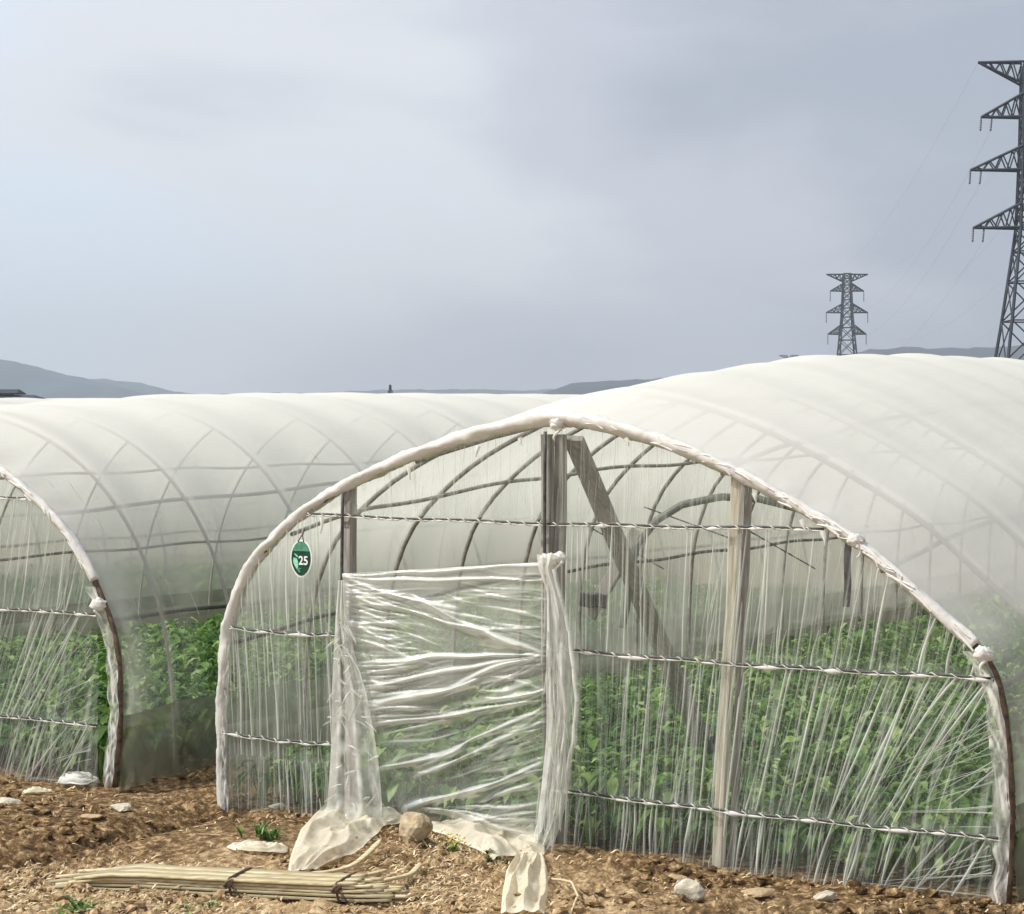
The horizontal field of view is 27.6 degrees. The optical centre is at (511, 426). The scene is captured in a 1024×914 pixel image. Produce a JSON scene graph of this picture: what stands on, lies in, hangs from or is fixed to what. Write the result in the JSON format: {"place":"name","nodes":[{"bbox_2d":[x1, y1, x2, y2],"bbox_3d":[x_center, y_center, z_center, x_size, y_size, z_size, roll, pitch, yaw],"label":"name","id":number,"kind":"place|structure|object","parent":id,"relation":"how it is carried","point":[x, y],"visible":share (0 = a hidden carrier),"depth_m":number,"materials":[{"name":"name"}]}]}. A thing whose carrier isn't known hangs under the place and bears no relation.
{"place":"outdoors","nodes":[
{"label":"outdoors","id":0,"kind":"place"},
{"bbox_2d":[0,389,45,398],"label":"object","id":1,"kind":"structure","parent":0,"point":[11,393],"depth_m":258.54,"materials":[{"name":"tile"}]},
{"bbox_2d":[0,359,143,397],"bbox_3d":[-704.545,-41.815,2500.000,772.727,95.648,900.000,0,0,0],"label":"hill","id":2,"kind":"structure","parent":0,"point":[34,380],"depth_m":2412.18,"materials":[{"name":"grey"}]},
{"bbox_2d":[89,378,553,394],"bbox_3d":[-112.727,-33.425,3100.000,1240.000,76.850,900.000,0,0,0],"label":"hill","id":3,"kind":"structure","parent":0,"point":[143,388],"depth_m":3069.60,"materials":[{"name":"grey"}]},
{"bbox_2d":[0,520,1023,913],"bbox_3d":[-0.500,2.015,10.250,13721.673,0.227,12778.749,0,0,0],"label":"ground","id":4,"kind":"structure","parent":0,"point":[182,794],"depth_m":9.94,"materials":[{"name":"soil"}]},
{"bbox_2d":[0,797,20,804],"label":"stone","id":5,"kind":"object","parent":4,"relation":"on","point":[3,800],"visible":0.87,"depth_m":10.82,"materials":[{"name":"beige stone"}]},
{"bbox_2d":[23,786,52,792],"bbox_3d":[-2.571,1.969,11.307,0.173,0.038,0.100,0,0,0],"label":"film scrap","id":6,"kind":"object","parent":4,"relation":"on","point":[35,789],"visible":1,"depth_m":11.28,"materials":[{"name":"beige plastic"}]},
{"bbox_2d":[45,895,100,913],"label":"grass tuft","id":7,"kind":"object","parent":4,"relation":"on","point":[75,905],"visible":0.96,"depth_m":8.56,"materials":[{"name":"green plant"}]},
{"bbox_2d":[56,771,99,784],"bbox_3d":[-2.418,1.956,11.606,0.242,0.068,0.213,0,0,0],"label":"film scrap","id":8,"kind":"object","parent":4,"relation":"on","point":[77,777],"visible":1,"depth_m":11.56,"materials":[{"name":"white plastic"}]},
{"bbox_2d":[79,814,102,819],"bbox_3d":[-2.100,1.956,10.436,0.125,0.042,0.079,0,0,-31],"label":"stone","id":9,"kind":"object","parent":4,"relation":"on","point":[88,816],"visible":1,"depth_m":10.41,"materials":[{"name":"beige stone"}]},
{"bbox_2d":[110,803,131,811],"bbox_3d":[-2.001,1.956,10.710,0.110,0.050,0.085,0,0,39],"label":"stone","id":10,"kind":"object","parent":4,"relation":"on","point":[119,807],"visible":0.99,"depth_m":10.68,"materials":[{"name":"beige stone"}]},
{"bbox_2d":[170,897,224,913],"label":"grass tuft","id":11,"kind":"object","parent":4,"relation":"on","point":[187,903],"visible":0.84,"depth_m":8.59,"materials":[{"name":"green plant"}]},
{"bbox_2d":[0,558,404,608],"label":"leafy crop","id":12,"kind":"object","parent":4,"relation":"on","point":[127,585],"visible":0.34,"depth_m":22.65,"materials":[{"name":"green plant"}]},
{"bbox_2d":[45,863,409,902],"bbox_3d":[-1.212,1.952,8.926,1.613,0.101,0.295,0,0,12],"label":"bamboo bundle","id":13,"kind":"object","parent":4,"relation":"on","point":[337,887],"visible":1,"depth_m":8.85,"materials":[{"name":"beige wood"}]},
{"bbox_2d":[227,840,287,852],"bbox_3d":[-1.185,1.947,9.681,0.288,0.048,0.134,0,0,0],"label":"film scrap","id":14,"kind":"object","parent":4,"relation":"on","point":[259,846],"visible":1,"depth_m":9.66,"materials":[{"name":"white plastic"}]},
{"bbox_2d":[233,818,284,841],"bbox_3d":[-1.207,1.911,9.872,0.265,0.091,0.250,0,0,0],"label":"grass tuft","id":15,"kind":"object","parent":4,"relation":"on","point":[261,831],"visible":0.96,"depth_m":9.86,"materials":[{"name":"green plant"}]},
{"bbox_2d":[268,803,284,808],"bbox_3d":[-1.236,1.992,10.958,0.092,0.030,0.059,0,0,0],"label":"stone","id":16,"kind":"object","parent":4,"relation":"on","point":[276,806],"visible":0.98,"depth_m":10.94,"materials":[{"name":"beige stone"}]},
{"bbox_2d":[0,398,612,624],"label":"greenhouse","id":17,"kind":"object","parent":4,"relation":"on","point":[174,518],"visible":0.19,"depth_m":20.91,"materials":[{"name":"white plastic"}]},
{"bbox_2d":[312,839,381,872],"bbox_3d":[-0.849,1.923,9.236,0.742,0.088,0.173,0,0,-35],"label":"bamboo strip","id":18,"kind":"object","parent":4,"relation":"on","point":[369,851],"visible":0.55,"depth_m":9.29,"materials":[{"name":"beige wood"}]},
{"bbox_2d":[365,869,386,876],"bbox_3d":[-1.123,1.950,9.014,1.188,0.037,0.201,0,0,-8],"label":"bamboo strip","id":19,"kind":"object","parent":4,"relation":"on","point":[377,872],"visible":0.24,"depth_m":9.14,"materials":[{"name":"beige wood"}]},
{"bbox_2d":[384,863,421,881],"bbox_3d":[-0.516,1.956,9.068,0.075,0.027,0.502,0,0,32],"label":"bamboo strip","id":20,"kind":"object","parent":4,"relation":"on","point":[415,869],"visible":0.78,"depth_m":9.10,"materials":[{"name":"beige wood"}]},
{"bbox_2d":[398,812,432,842],"bbox_3d":[-0.440,1.867,9.670,0.141,0.169,0.159,0,0,29],"label":"stone","id":21,"kind":"object","parent":4,"relation":"on","point":[418,826],"visible":0.95,"depth_m":9.62,"materials":[{"name":"beige stone"}]},
{"bbox_2d":[0,576,843,779],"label":"leafy crop","id":22,"kind":"object","parent":4,"relation":"on","point":[194,658],"visible":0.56,"depth_m":15.52,"materials":[{"name":"green plant"}]},
{"bbox_2d":[439,833,465,851],"bbox_3d":[-0.272,1.913,9.584,0.128,0.087,0.118,0,0,0],"label":"yellow weed","id":23,"kind":"object","parent":4,"relation":"on","point":[453,846],"visible":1,"depth_m":9.58,"materials":[{"name":"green plant"}]},
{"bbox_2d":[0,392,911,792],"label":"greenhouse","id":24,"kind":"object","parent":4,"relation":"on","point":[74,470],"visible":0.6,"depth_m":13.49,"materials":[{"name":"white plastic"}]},
{"bbox_2d":[483,848,509,864],"bbox_3d":[-0.059,1.939,9.415,0.145,0.085,0.129,0,0,32],"label":"grass tuft","id":25,"kind":"object","parent":4,"relation":"on","point":[488,858],"visible":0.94,"depth_m":9.41,"materials":[{"name":"green plant"}]},
{"bbox_2d":[0,775,1023,913],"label":"soil clods","id":26,"kind":"object","parent":4,"relation":"on","point":[908,904],"visible":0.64,"depth_m":8.84,"materials":[{"name":"brown soil"}]},
{"bbox_2d":[0,781,1023,913],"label":"straw litter","id":27,"kind":"object","parent":4,"relation":"on","point":[444,891],"visible":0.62,"depth_m":8.99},
{"bbox_2d":[548,878,579,912],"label":"bent cane","id":28,"kind":"object","parent":4,"relation":"on","point":[573,886],"visible":0.88,"depth_m":8.80,"materials":[{"name":"brown wood"}]},
{"bbox_2d":[569,810,611,845],"bbox_3d":[0.377,1.903,9.917,0.207,0.190,0.214,0,0,-35],"label":"weed","id":29,"kind":"object","parent":4,"relation":"on","point":[589,828],"visible":0.98,"depth_m":9.90,"materials":[{"name":"green plant"}]},
{"bbox_2d":[215,353,1023,913],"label":"greenhouse","id":30,"kind":"object","parent":4,"relation":"on","point":[905,471],"visible":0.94,"depth_m":10.36,"materials":[{"name":"white plastic"}]},
{"bbox_2d":[290,529,311,576],"bbox_3d":[-1.072,0.644,10.633,0.140,0.247,0.023,0,0,33],"label":"number tag","id":31,"kind":"object","parent":30,"relation":"hanging from","point":[301,558],"visible":1,"depth_m":10.62,"materials":[{"name":"green plastic"}]},
{"bbox_2d":[235,602,1023,889],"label":"leafy crop","id":32,"kind":"object","parent":4,"relation":"on","point":[596,767],"visible":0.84,"depth_m":11.00,"materials":[{"name":"green plant"}]},
{"bbox_2d":[668,874,685,880],"bbox_3d":[0.720,1.992,9.172,0.100,0.054,0.066,0,0,29],"label":"stone","id":33,"kind":"object","parent":4,"relation":"on","point":[676,877],"visible":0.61,"depth_m":9.15,"materials":[{"name":"beige stone"}]},
{"bbox_2d":[674,878,705,902],"bbox_3d":[0.749,1.952,8.761,0.135,0.110,0.089,0,0,15],"label":"stone","id":34,"kind":"object","parent":4,"relation":"on","point":[692,890],"visible":0.94,"depth_m":8.72,"materials":[{"name":"grey stone"}]},
{"bbox_2d":[741,888,774,897],"bbox_3d":[1.045,1.982,8.886,0.125,0.042,0.102,0,0,-37],"label":"stone","id":35,"kind":"object","parent":4,"relation":"on","point":[759,892],"visible":0.99,"depth_m":8.85,"materials":[{"name":"beige stone"}]},
{"bbox_2d":[779,355,798,357],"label":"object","id":36,"kind":"object","parent":4,"relation":"on","point":[784,356],"visible":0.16,"depth_m":1099.43,"materials":[{"name":"metal"}]},
{"bbox_2d":[813,890,835,901],"bbox_3d":[1.319,1.986,8.816,0.092,0.055,0.082,0,0,14],"label":"stone","id":37,"kind":"object","parent":4,"relation":"on","point":[825,895],"visible":0.91,"depth_m":8.79,"materials":[{"name":"beige stone"}]},
{"bbox_2d":[826,273,867,355],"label":"pylon","id":38,"kind":"object","parent":4,"relation":"on","point":[843,308],"visible":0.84,"depth_m":522.32,"materials":[{"name":"metal"}]},
{"bbox_2d":[829,834,876,878],"bbox_3d":[1.501,1.901,9.173,0.216,0.195,0.177,0,0,14],"label":"weed","id":39,"kind":"object","parent":4,"relation":"on","point":[844,852],"visible":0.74,"depth_m":9.18,"materials":[{"name":"green plant"}]},
{"bbox_2d":[969,60,1023,359],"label":"pylon","id":40,"kind":"object","parent":4,"relation":"on","point":[1020,177],"visible":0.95,"depth_m":212.66,"materials":[{"name":"metal"}]},
{"bbox_2d":[0,0,1023,393],"label":"sky","id":41,"kind":"structure","parent":0,"point":[197,196],"materials":[{"name":"grey"}]},
{"bbox_2d":[542,345,1023,394],"bbox_3d":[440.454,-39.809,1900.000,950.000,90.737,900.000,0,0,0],"label":"hill","id":42,"kind":"structure","parent":0,"point":[580,388],"depth_m":1861.05,"materials":[{"name":"grey"}]}
]}

